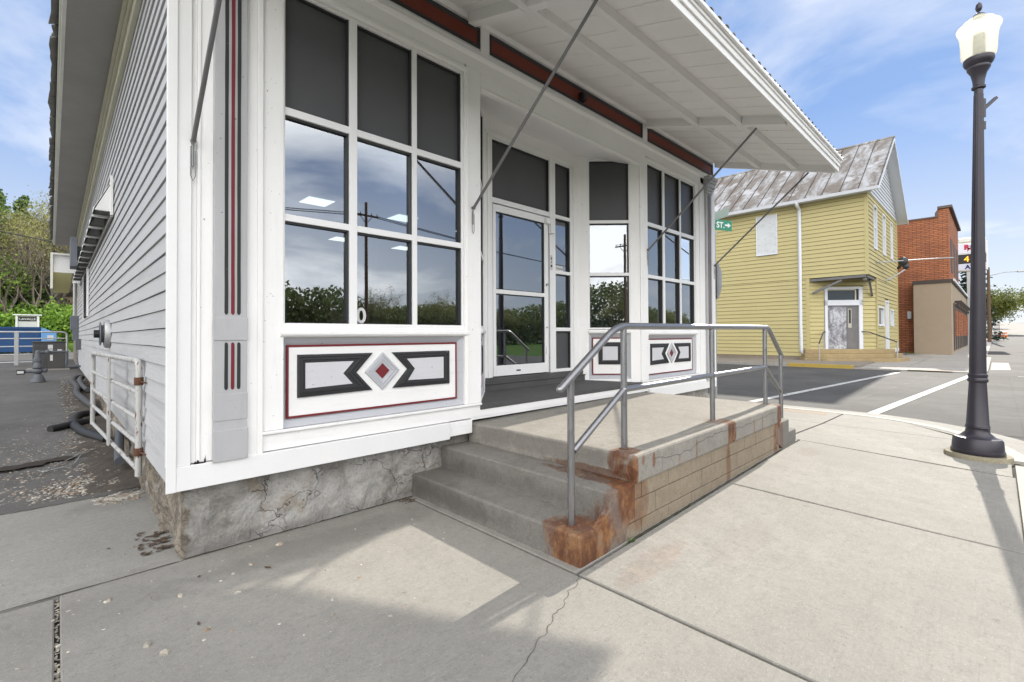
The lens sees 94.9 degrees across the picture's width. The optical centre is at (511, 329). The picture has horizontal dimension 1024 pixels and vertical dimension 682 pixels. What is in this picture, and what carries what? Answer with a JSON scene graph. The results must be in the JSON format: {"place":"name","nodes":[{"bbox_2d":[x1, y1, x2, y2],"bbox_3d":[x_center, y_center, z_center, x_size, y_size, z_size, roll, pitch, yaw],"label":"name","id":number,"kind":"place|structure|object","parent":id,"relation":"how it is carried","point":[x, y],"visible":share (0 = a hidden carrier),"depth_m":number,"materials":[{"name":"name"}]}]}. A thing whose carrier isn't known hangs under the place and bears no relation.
{"place":"outdoors","nodes":[
{"label":"outdoors","id":0,"kind":"place"},
{"bbox_2d":[13,248,72,342],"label":"hillside","id":1,"kind":"structure","parent":0,"point":[69,296],"depth_m":45.29,"materials":[{"name":"green plant"}]},
{"bbox_2d":[0,189,11,219],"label":"pine tree","id":2,"kind":"object","parent":1,"relation":"on","point":[2,193],"visible":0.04,"depth_m":47.35,"materials":[{"name":"green plant"}]},
{"bbox_2d":[0,297,20,316],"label":"shrub","id":3,"kind":"object","parent":1,"relation":"on","point":[7,306],"visible":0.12,"depth_m":32.92,"materials":[{"name":"green plant"}]},
{"bbox_2d":[0,304,32,325],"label":"shrub","id":4,"kind":"object","parent":1,"relation":"on","point":[12,319],"visible":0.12,"depth_m":30.86,"materials":[{"name":"green plant"}]},
{"bbox_2d":[0,251,44,296],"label":"leafy tree","id":5,"kind":"object","parent":1,"relation":"on","point":[5,285],"visible":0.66,"depth_m":32.50,"materials":[{"name":"green plant"}]},
{"bbox_2d":[1,210,44,262],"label":"budding tree","id":6,"kind":"object","parent":1,"relation":"on","point":[16,225],"visible":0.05,"depth_m":37.88,"materials":[{"name":"green plant"}]},
{"bbox_2d":[0,220,52,313],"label":"bare tree","id":7,"kind":"object","parent":1,"relation":"on","point":[3,302],"visible":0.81,"depth_m":32.04,"materials":[{"name":"brown plant"}]},
{"bbox_2d":[2,201,50,300],"bbox_3d":[-39.235,-5.928,38.952,8.678,10.468,7.709,-1,-1,35],"label":"bare tree","id":8,"kind":"object","parent":1,"relation":"on","point":[39,281],"visible":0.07,"depth_m":38.83,"materials":[{"name":"brown plant"}]},
{"bbox_2d":[0,193,56,310],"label":"pine tree","id":9,"kind":"object","parent":1,"relation":"on","point":[9,297],"visible":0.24,"depth_m":35.83,"materials":[{"name":"green plant"}]},
{"bbox_2d":[0,307,61,337],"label":"shrub","id":10,"kind":"object","parent":1,"relation":"on","point":[7,319],"visible":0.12,"depth_m":31.21,"materials":[{"name":"green plant"}]},
{"bbox_2d":[0,214,66,307],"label":"bare tree","id":11,"kind":"object","parent":1,"relation":"on","point":[39,257],"visible":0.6,"depth_m":32.93,"materials":[{"name":"brown plant"}]},
{"bbox_2d":[0,196,68,313],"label":"budding tree","id":12,"kind":"object","parent":1,"relation":"on","point":[23,227],"visible":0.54,"depth_m":33.83,"materials":[{"name":"green plant"}]},
{"bbox_2d":[2,202,67,309],"bbox_3d":[-38.128,-5.731,38.700,9.126,10.549,8.952,0,-1,-8],"label":"budding tree","id":13,"kind":"object","parent":1,"relation":"on","point":[48,290],"visible":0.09,"depth_m":36.95,"materials":[{"name":"green plant"}]},
{"bbox_2d":[1,195,69,306],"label":"pine tree","id":14,"kind":"object","parent":1,"relation":"on","point":[21,198],"visible":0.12,"depth_m":41.17,"materials":[{"name":"green plant"}]},
{"bbox_2d":[0,339,72,353],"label":"grass","id":15,"kind":"structure","parent":1,"relation":"on","point":[70,348],"depth_m":22.36,"materials":[{"name":"green plant"}]},
{"bbox_2d":[0,223,73,307],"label":"bare tree","id":16,"kind":"object","parent":1,"relation":"on","point":[59,301],"visible":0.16,"depth_m":35.41,"materials":[{"name":"brown plant"}]},
{"bbox_2d":[2,190,73,311],"bbox_3d":[-38.053,-6.392,40.782,10.000,11.560,9.810,0,-1,6],"label":"budding tree","id":17,"kind":"object","parent":1,"relation":"on","point":[42,204],"visible":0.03,"depth_m":38.82,"materials":[{"name":"green plant"}]},
{"bbox_2d":[7,185,72,309],"bbox_3d":[-38.132,-6.098,39.764,8.364,11.359,9.416,0,-1,-21],"label":"bare tree","id":18,"kind":"object","parent":1,"relation":"on","point":[44,242],"visible":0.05,"depth_m":38.50,"materials":[{"name":"brown plant"}]},
{"bbox_2d":[12,296,72,319],"bbox_3d":[-32.978,-0.860,33.548,3.876,3.085,3.437,0,-1,-40],"label":"shrub","id":19,"kind":"object","parent":1,"relation":"on","point":[53,307],"visible":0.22,"depth_m":33.12,"materials":[{"name":"green plant"}]},
{"bbox_2d":[20,216,72,291],"bbox_3d":[-32.726,-4.680,36.618,7.786,10.573,8.765,0,-1,-8],"label":"bare tree","id":20,"kind":"object","parent":1,"relation":"on","point":[54,246],"visible":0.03,"depth_m":34.70,"materials":[{"name":"brown plant"}]},
{"bbox_2d":[39,318,72,342],"bbox_3d":[-31.378,0.393,32.075,3.010,2.396,2.669,0,-1,-41],"label":"shrub","id":21,"kind":"object","parent":1,"relation":"on","point":[49,327],"visible":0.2,"depth_m":32.01,"materials":[{"name":"green plant"}]},
{"bbox_2d":[40,305,72,340],"bbox_3d":[-31.372,-0.207,33.502,3.464,3.109,3.906,-1,-1,27],"label":"shrub","id":22,"kind":"object","parent":1,"relation":"on","point":[60,321],"visible":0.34,"depth_m":32.30,"materials":[{"name":"green plant"}]},
{"bbox_2d":[0,349,99,475],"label":"side lot","id":23,"kind":"structure","parent":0,"point":[20,393],"depth_m":10.92,"materials":[{"name":"grey asphalt"}]},
{"bbox_2d":[0,327,56,351],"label":"dumpster","id":24,"kind":"object","parent":23,"relation":"on","point":[10,342],"visible":0.63,"depth_m":20.47,"materials":[{"name":"blue paint"}]},
{"bbox_2d":[0,331,67,364],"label":"pipe gate","id":25,"kind":"structure","parent":23,"relation":"on","point":[16,346],"depth_m":15.51,"materials":[{"name":"metal"}]},
{"bbox_2d":[26,341,69,369],"bbox_3d":[-14.421,0.825,14.635,0.950,0.895,0.900,0,-1,-44],"label":"air conditioner","id":26,"kind":"object","parent":23,"relation":"on","point":[53,361],"visible":0.77,"depth_m":14.43,"materials":[{"name":"grey paint"}]},
{"bbox_2d":[16,349,80,382],"bbox_3d":[-11.591,0.903,11.794,0.294,0.800,1.159,-1,-1,35],"label":"gas meter","id":27,"kind":"object","parent":23,"relation":"on","point":[37,370],"visible":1,"depth_m":11.59,"materials":[{"name":"grey paint"}]},
{"bbox_2d":[50,252,77,364],"bbox_3d":[-16.196,-0.599,17.047,0.760,3.780,4.000,0,-1,-44],"label":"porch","id":28,"kind":"object","parent":23,"relation":"on","point":[61,272],"visible":0.7,"depth_m":15.75,"materials":[{"name":"white wood"}]},
{"bbox_2d":[0,404,140,514],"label":"side lot patch","id":29,"kind":"object","parent":23,"relation":"on","point":[16,424],"visible":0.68,"depth_m":5.44,"materials":[{"name":"grey asphalt"}]},
{"bbox_2d":[0,456,73,470],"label":"dirt seam","id":30,"kind":"object","parent":29,"relation":"on","point":[33,463],"visible":1,"depth_m":5.01,"materials":[{"name":"soil"}]},
{"bbox_2d":[41,448,95,471],"bbox_3d":[-4.794,1.428,5.186,0.166,0.032,0.918,0,-1,-17],"label":"wire","id":31,"kind":"object","parent":29,"relation":"on","point":[66,460],"visible":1,"depth_m":4.99,"materials":[{"name":"metal"}]},
{"bbox_2d":[47,418,95,431],"bbox_3d":[-6.341,1.375,6.787,0.102,0.120,0.615,0,-1,5],"label":"drain tube","id":32,"kind":"object","parent":29,"relation":"on","point":[58,427],"visible":0.78,"depth_m":6.64,"materials":[{"name":"black plastic"}]},
{"bbox_2d":[0,376,144,506],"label":"gravel","id":33,"kind":"structure","parent":23,"relation":"on","point":[118,497],"depth_m":4.30,"materials":[{"name":"grey gravel"}]},
{"bbox_2d":[57,383,139,495],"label":"wall foot dirt","id":34,"kind":"structure","parent":23,"relation":"on","point":[102,463],"depth_m":5.16,"materials":[{"name":"brown soil"}]},
{"bbox_2d":[69,375,97,407],"bbox_3d":[-9.267,1.280,10.102,0.300,0.290,5.642,0,-1,-44],"label":"ribbed hose","id":35,"kind":"object","parent":34,"relation":"on","point":[80,396],"visible":0.78,"depth_m":9.25,"materials":[{"name":"black plastic"}]},
{"bbox_2d":[77,375,89,391],"bbox_3d":[-9.841,1.237,10.784,0.167,0.210,2.614,0,-1,-44],"label":"ribbed hose","id":36,"kind":"object","parent":34,"relation":"on","point":[84,387],"visible":0.95,"depth_m":10.40,"materials":[{"name":"grey plastic"}]},
{"bbox_2d":[68,410,112,441],"bbox_3d":[-6.070,1.382,6.729,0.398,0.192,2.371,0,-1,-44],"label":"coiled hose","id":37,"kind":"object","parent":34,"relation":"on","point":[77,428],"visible":0.71,"depth_m":6.39,"materials":[{"name":"grey plastic"}]},
{"bbox_2d":[0,488,177,613],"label":"apron","id":38,"kind":"object","parent":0,"point":[50,551],"visible":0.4,"depth_m":3.16,"materials":[{"name":"concrete"}]},
{"bbox_2d":[0,487,139,514],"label":"side lot edge","id":39,"kind":"object","parent":38,"relation":"on","point":[40,505],"visible":1,"depth_m":3.99,"materials":[{"name":"concrete"}]},
{"bbox_2d":[0,405,1023,681],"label":"sidewalk","id":40,"kind":"structure","parent":0,"point":[862,549],"depth_m":2.52,"materials":[{"name":"concrete"}]},
{"bbox_2d":[0,508,474,681],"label":"sidewalk grit","id":41,"kind":"object","parent":40,"relation":"on","point":[147,644],"visible":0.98,"depth_m":2.26,"materials":[{"name":"grey gravel"}]},
{"bbox_2d":[106,496,415,624],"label":"dry leaves","id":42,"kind":"object","parent":40,"relation":"on","point":[163,539],"visible":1,"depth_m":3.21,"materials":[{"name":"brown plant"}]},
{"bbox_2d":[48,0,843,558],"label":"storefront building","id":43,"kind":"structure","parent":40,"relation":"on","point":[540,174],"depth_m":4.38,"materials":[{"name":"paint"}]},
{"bbox_2d":[0,231,52,241],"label":"service cable","id":44,"kind":"object","parent":43,"relation":"attached to","point":[27,236],"visible":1,"depth_m":15.20,"materials":[{"name":"black rubber"}]},
{"bbox_2d":[70,283,80,368],"bbox_3d":[-12.941,-0.263,13.929,0.180,2.802,2.600,0,-1,-44],"label":"electric meter","id":45,"kind":"object","parent":43,"relation":"attached to","point":[74,323],"visible":0.98,"depth_m":14.47,"materials":[{"name":"grey paint"}]},
{"bbox_2d":[70,237,81,269],"bbox_3d":[-9.574,-1.664,10.392,0.280,0.640,0.600,0,-1,-44],"label":"electric box","id":46,"kind":"object","parent":43,"relation":"attached to","point":[75,250],"visible":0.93,"depth_m":10.12,"materials":[{"name":"grey paint"}]},
{"bbox_2d":[82,267,88,318],"bbox_3d":[-9.693,-0.780,10.687,0.040,1.040,2.090,0,-1,-44],"label":"window","id":47,"kind":"structure","parent":43,"relation":"attached to","point":[85,303],"depth_m":10.49,"materials":[{"name":"grey paint"}]},
{"bbox_2d":[72,175,112,285],"bbox_3d":[-8.681,-1.547,9.550,0.172,0.505,10.870,0,-1,-44],"label":"louvered awning","id":48,"kind":"object","parent":43,"relation":"attached to","point":[102,207],"visible":0.97,"depth_m":6.68,"materials":[{"name":"white plastic"}]},
{"bbox_2d":[93,320,110,347],"bbox_3d":[-5.222,0.060,5.987,0.155,0.360,0.360,0,-1,-44],"label":"wall vent","id":49,"kind":"object","parent":43,"relation":"attached to","point":[103,333],"depth_m":5.92,"materials":[{"name":"metal"}]},
{"bbox_2d":[90,351,146,476],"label":"pipe gate","id":50,"kind":"structure","parent":43,"relation":"attached to","point":[136,440],"depth_m":4.09,"materials":[{"name":"white metal"}]},
{"bbox_2d":[114,429,124,464],"bbox_3d":[-4.283,1.270,5.131,0.088,0.253,0.868,0,-1,-40],"label":"downpipe end","id":51,"kind":"object","parent":43,"relation":"attached to","point":[119,442],"visible":0.69,"depth_m":5.07,"materials":[{"name":"grey paint"}]},
{"bbox_2d":[300,196,334,206],"bbox_3d":[-3.662,-2.393,8.836,0.480,0.008,0.480,0,-1,-44],"label":"ceiling light","id":52,"kind":"object","parent":43,"relation":"attached to","point":[316,201],"visible":1,"depth_m":8.80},
{"bbox_2d":[328,237,344,241],"bbox_3d":[-4.463,-2.346,12.293,0.480,0.008,0.480,0,-1,-44],"label":"ceiling light","id":53,"kind":"object","parent":43,"relation":"attached to","point":[341,239],"visible":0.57,"depth_m":12.27,"materials":[{"name":"white plastic"}]},
{"bbox_2d":[284,0,463,325],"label":"bay window","id":54,"kind":"structure","parent":43,"relation":"in","point":[345,77],"depth_m":3.83,"materials":[{"name":"white wood"}]},
{"bbox_2d":[391,246,407,249],"bbox_3d":[-3.148,-2.336,13.566,0.480,0.008,0.480,0,-1,-44],"label":"ceiling light","id":55,"kind":"object","parent":43,"relation":"attached to","point":[401,248],"visible":0.79,"depth_m":13.58,"materials":[{"name":"white plastic"}]},
{"bbox_2d":[387,214,417,221],"bbox_3d":[-2.347,-2.383,10.110,0.480,0.008,0.480,0,-1,-44],"label":"ceiling light","id":56,"kind":"object","parent":43,"relation":"attached to","point":[400,217],"visible":0.86,"depth_m":10.10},
{"bbox_2d":[480,103,483,327],"bbox_3d":[-0.356,-1.218,5.017,0.075,2.409,0.590,0,-1,0],"label":"splay window","id":57,"kind":"structure","parent":43,"relation":"in","point":[481,113],"depth_m":5.28,"materials":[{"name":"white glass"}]},
{"bbox_2d":[492,204,554,376],"bbox_3d":[0.159,-0.460,5.884,1.049,2.037,0.100,0,-1,-44],"label":"door","id":58,"kind":"structure","parent":43,"relation":"in","point":[548,224],"depth_m":5.94,"materials":[{"name":"white wood"}]},
{"bbox_2d":[588,160,630,328],"bbox_3d":[1.375,-1.204,6.689,0.590,2.409,0.075,0,-1,1],"label":"splay window","id":59,"kind":"structure","parent":43,"relation":"in","point":[608,181],"depth_m":6.70,"materials":[{"name":"white glass"}]},
{"bbox_2d":[647,162,695,323],"bbox_3d":[2.477,-1.206,7.351,1.554,2.430,0.077,0,-1,-44],"label":"bay window","id":60,"kind":"structure","parent":43,"relation":"in","point":[668,194],"depth_m":7.47,"materials":[{"name":"white wood"}]},
{"bbox_2d":[413,392,795,567],"bbox_3d":[1.317,1.203,4.974,4.313,0.668,1.866,0,-1,-44],"label":"concrete stoop","id":61,"kind":"object","parent":40,"relation":"on","point":[506,475],"visible":0.86,"depth_m":3.76,"materials":[{"name":"grey concrete"}]},
{"bbox_2d":[556,323,783,527],"bbox_3d":[1.861,0.604,4.444,4.396,1.318,0.076,0,-1,-44],"label":"handrail","id":62,"kind":"object","parent":61,"relation":"on","point":[567,383],"visible":0.94,"depth_m":3.42,"materials":[{"name":"metal"}]},
{"bbox_2d":[715,207,731,398],"bbox_3d":[4.036,-0.413,9.354,0.584,3.825,0.717,-1,-1,30],"label":"street sign","id":63,"kind":"object","parent":40,"relation":"on","point":[724,225],"visible":0.57,"depth_m":9.33,"materials":[{"name":"metal"}]},
{"bbox_2d":[783,409,826,414],"bbox_3d":[5.226,1.478,8.406,0.310,0.006,0.730,0,-1,-44],"label":"tactile plate","id":64,"kind":"object","parent":40,"relation":"on","point":[808,412],"visible":0.79,"depth_m":8.43,"materials":[{"name":"beige concrete"}]},
{"bbox_2d":[943,2,1013,465],"bbox_3d":[5.301,-1.134,5.348,0.569,5.215,0.569,2,-1,-44],"label":"street lamp","id":65,"kind":"object","parent":40,"relation":"on","point":[977,35],"visible":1,"depth_m":5.29,"materials":[{"name":"black metal"}]},
{"bbox_2d":[0,0,1023,333],"label":"sky","id":66,"kind":"structure","parent":0,"point":[863,71],"materials":[{"name":"blue"}]},
{"bbox_2d":[472,378,1022,427],"bbox_3d":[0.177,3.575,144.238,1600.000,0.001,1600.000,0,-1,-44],"label":"ground","id":67,"kind":"structure","parent":0,"point":[533,410],"depth_m":10.25,"materials":[{"name":"grey concrete"}]},
{"bbox_2d":[714,135,907,358],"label":"yellow building","id":68,"kind":"structure","parent":67,"relation":"on","point":[801,269],"depth_m":24.65,"materials":[{"name":"wood"}]},
{"bbox_2d":[757,214,776,254],"bbox_3d":[13.724,-5.083,25.344,0.035,2.080,0.970,0,-1,-44],"label":"boarded window","id":69,"kind":"structure","parent":68,"relation":"in","point":[766,228],"depth_m":25.33,"materials":[{"name":"white wood"}]},
{"bbox_2d":[828,306,846,348],"bbox_3d":[16.491,-0.089,23.866,0.910,2.170,0.048,0,-1,4],"label":"double door","id":70,"kind":"structure","parent":68,"relation":"in","point":[837,324],"depth_m":23.85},
{"bbox_2d":[828,289,857,299],"bbox_3d":[16.761,-1.756,23.845,1.510,0.560,0.070,0,-1,4],"label":"transom window","id":71,"kind":"structure","parent":68,"relation":"in","point":[833,294],"depth_m":23.85,"materials":[{"name":"grey glass"}]},
{"bbox_2d":[847,306,858,348],"bbox_3d":[17.244,-0.094,23.804,0.520,2.170,0.058,0,-1,4],"label":"half door","id":72,"kind":"structure","parent":68,"relation":"in","point":[852,311],"depth_m":23.79,"materials":[{"name":"grey wood"}]},
{"bbox_2d":[873,204,877,250],"bbox_3d":[18.217,-5.101,23.605,0.890,2.230,0.120,0,-1,-44],"label":"window","id":73,"kind":"structure","parent":68,"relation":"in","point":[875,231],"depth_m":23.83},
{"bbox_2d":[878,306,884,325],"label":"window","id":74,"kind":"structure","parent":68,"relation":"in","point":[881,317],"depth_m":24.61,"materials":[{"name":"white glass"}]},
{"bbox_2d":[882,213,886,256],"bbox_3d":[20.120,-5.086,25.449,0.890,2.230,0.120,0,-1,-44],"label":"window","id":75,"kind":"structure","parent":68,"relation":"in","point":[883,220],"depth_m":25.69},
{"bbox_2d":[886,303,887,348],"bbox_3d":[20.535,-0.143,25.808,0.900,2.650,0.040,0,-1,-44],"label":"side door","id":76,"kind":"structure","parent":68,"relation":"in","point":[886,303],"depth_m":25.94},
{"bbox_2d":[890,221,893,260],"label":"window","id":77,"kind":"structure","parent":68,"relation":"in","point":[891,227],"depth_m":27.43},
{"bbox_2d":[890,309,894,326],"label":"window","id":78,"kind":"structure","parent":68,"relation":"in","point":[891,311],"depth_m":27.17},
{"bbox_2d":[876,257,953,280],"bbox_3d":[20.734,-3.227,24.970,5.715,1.263,1.446,0,-1,-18],"label":"sign bracket","id":79,"kind":"object","parent":68,"relation":"attached to","point":[903,262],"visible":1,"depth_m":24.32,"materials":[{"name":"metal"}]},
{"bbox_2d":[897,204,960,352],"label":"brick building","id":80,"kind":"structure","parent":67,"relation":"on","point":[936,236],"depth_m":30.92,"materials":[{"name":"brick"}]},
{"bbox_2d":[950,238,952,273],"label":"upper window","id":81,"kind":"structure","parent":80,"relation":"in","point":[951,242],"depth_m":30.99,"materials":[{"name":"grey glass"}]},
{"bbox_2d":[953,244,955,276],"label":"upper window","id":82,"kind":"structure","parent":80,"relation":"in","point":[953,244],"depth_m":33.05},
{"bbox_2d":[956,249,957,279],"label":"upper window","id":83,"kind":"structure","parent":80,"relation":"in","point":[956,249],"depth_m":34.84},
{"bbox_2d":[959,272,1008,340],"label":"spruce tree","id":84,"kind":"object","parent":67,"relation":"on","point":[964,288],"visible":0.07,"depth_m":56.45,"materials":[{"name":"green plant"}]},
{"bbox_2d":[717,357,874,367],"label":"sidewalk","id":85,"kind":"structure","parent":0,"point":[857,364],"depth_m":22.39,"materials":[{"name":"grey concrete"}]},
{"bbox_2d":[708,323,1023,466],"bbox_3d":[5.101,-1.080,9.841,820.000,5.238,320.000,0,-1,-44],"label":"road","id":86,"kind":"structure","parent":0,"point":[947,405],"depth_m":11.93,"materials":[{"name":"grey asphalt"}]},
{"bbox_2d":[717,357,990,372],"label":"kerb","id":87,"kind":"structure","parent":86,"relation":"on","point":[786,364],"depth_m":21.68,"materials":[{"name":"grey concrete"}]},
{"bbox_2d":[788,363,853,368],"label":"yellow kerb","id":88,"kind":"structure","parent":87,"relation":"on","point":[820,365],"depth_m":19.85,"materials":[{"name":"paint"}]},
{"bbox_2d":[751,372,1018,413],"bbox_3d":[14.792,1.461,8.192,12.467,0.001,16.210,0,-1,-44],"label":"crosswalk line","id":89,"kind":"object","parent":86,"relation":"on","point":[896,404],"visible":0.92,"depth_m":11.28,"materials":[{"name":"paint"}]},
{"bbox_2d":[783,407,1023,529],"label":"kerb","id":90,"kind":"structure","parent":86,"relation":"on","point":[1018,457],"depth_m":5.44,"materials":[{"name":"concrete"}]},
{"bbox_2d":[783,405,1023,454],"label":"gutter","id":91,"kind":"object","parent":86,"relation":"on","point":[1017,445],"visible":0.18,"depth_m":7.32,"materials":[{"name":"concrete"}]},
{"bbox_2d":[990,363,1010,370],"bbox_3d":[43.872,1.756,42.377,71.000,0.012,0.550,0,-1,-44],"label":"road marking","id":92,"kind":"object","parent":86,"relation":"on","point":[1000,366],"visible":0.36,"depth_m":19.26,"materials":[{"name":"white paint"}]},
{"bbox_2d":[1009,287,1023,312],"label":"maple tree","id":93,"kind":"object","parent":86,"relation":"on","point":[1021,296],"visible":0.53,"depth_m":145.06,"materials":[{"name":"green plant"}]},
{"bbox_2d":[859,334,993,372],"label":"pavement","id":94,"kind":"structure","parent":0,"point":[957,362],"depth_m":21.68,"materials":[{"name":"grey concrete"}]},
{"bbox_2d":[800,349,909,361],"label":"entrance steps","id":95,"kind":"structure","parent":94,"relation":"on","point":[880,355],"depth_m":23.11,"materials":[{"name":"beige stone"}]},
{"bbox_2d":[818,331,825,360],"bbox_3d":[15.368,0.835,23.291,0.060,1.478,1.506,-1,-1,44],"label":"entrance handrail","id":96,"kind":"object","parent":95,"relation":"on","point":[819,343],"visible":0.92,"depth_m":23.06,"materials":[{"name":"metal"}]},
{"bbox_2d":[862,331,897,357],"bbox_3d":[18.198,0.747,23.284,1.418,1.328,0.102,-1,-1,35],"label":"entrance handrail","id":97,"kind":"object","parent":95,"relation":"on","point":[886,338],"visible":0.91,"depth_m":23.12,"materials":[{"name":"metal"}]},
{"bbox_2d":[908,369,951,371],"bbox_3d":[15.615,1.541,17.579,0.400,0.006,1.250,0,-1,-44],"label":"tactile plate","id":98,"kind":"object","parent":94,"relation":"on","point":[929,370],"visible":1,"depth_m":17.51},
{"bbox_2d":[912,278,969,354],"bbox_3d":[34.025,-0.563,36.678,21.300,4.940,2.210,0,-1,-44],"label":"tan shopfront","id":99,"kind":"object","parent":94,"relation":"on","point":[941,309],"visible":0.85,"depth_m":29.62,"materials":[{"name":"paint"}]},
{"bbox_2d":[953,303,955,350],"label":"shop window","id":100,"kind":"structure","parent":99,"relation":"in","point":[953,303],"depth_m":29.72,"materials":[{"name":"grey glass"}]},
{"bbox_2d":[955,307,957,349],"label":"shop window","id":101,"kind":"structure","parent":99,"relation":"in","point":[955,307],"depth_m":31.25,"materials":[{"name":"grey glass"}]},
{"bbox_2d":[958,236,987,345],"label":"bank sign","id":102,"kind":"object","parent":94,"relation":"on","point":[964,254],"visible":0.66,"depth_m":42.09,"materials":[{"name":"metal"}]},
{"bbox_2d":[986,284,1023,329],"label":"maple tree","id":103,"kind":"object","parent":94,"relation":"on","point":[1003,303],"visible":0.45,"depth_m":80.41,"materials":[{"name":"green plant"}]},
{"bbox_2d":[987,267,1023,341],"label":"utility pole","id":104,"kind":"object","parent":94,"relation":"on","point":[989,335],"visible":0.87,"depth_m":50.83,"materials":[{"name":"brown wood"}]},
{"bbox_2d":[999,323,1023,334],"bbox_3d":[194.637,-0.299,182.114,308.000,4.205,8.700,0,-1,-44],"label":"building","id":105,"kind":"structure","parent":0,"point":[1014,329],"depth_m":101.53,"materials":[{"name":"concrete"}]},
{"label":"rear ground","id":106,"kind":"structure","parent":0,"visible":0},
{"bbox_2d":[13,314,41,326],"bbox_3d":[-26.926,0.115,26.134,1.120,1.880,0.300,0,-1,-44],"label":"notice board","id":107,"kind":"object","parent":106,"relation":"on","point":[29,320],"visible":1,"depth_m":26.11,"materials":[{"name":"white plastic"}]}
]}

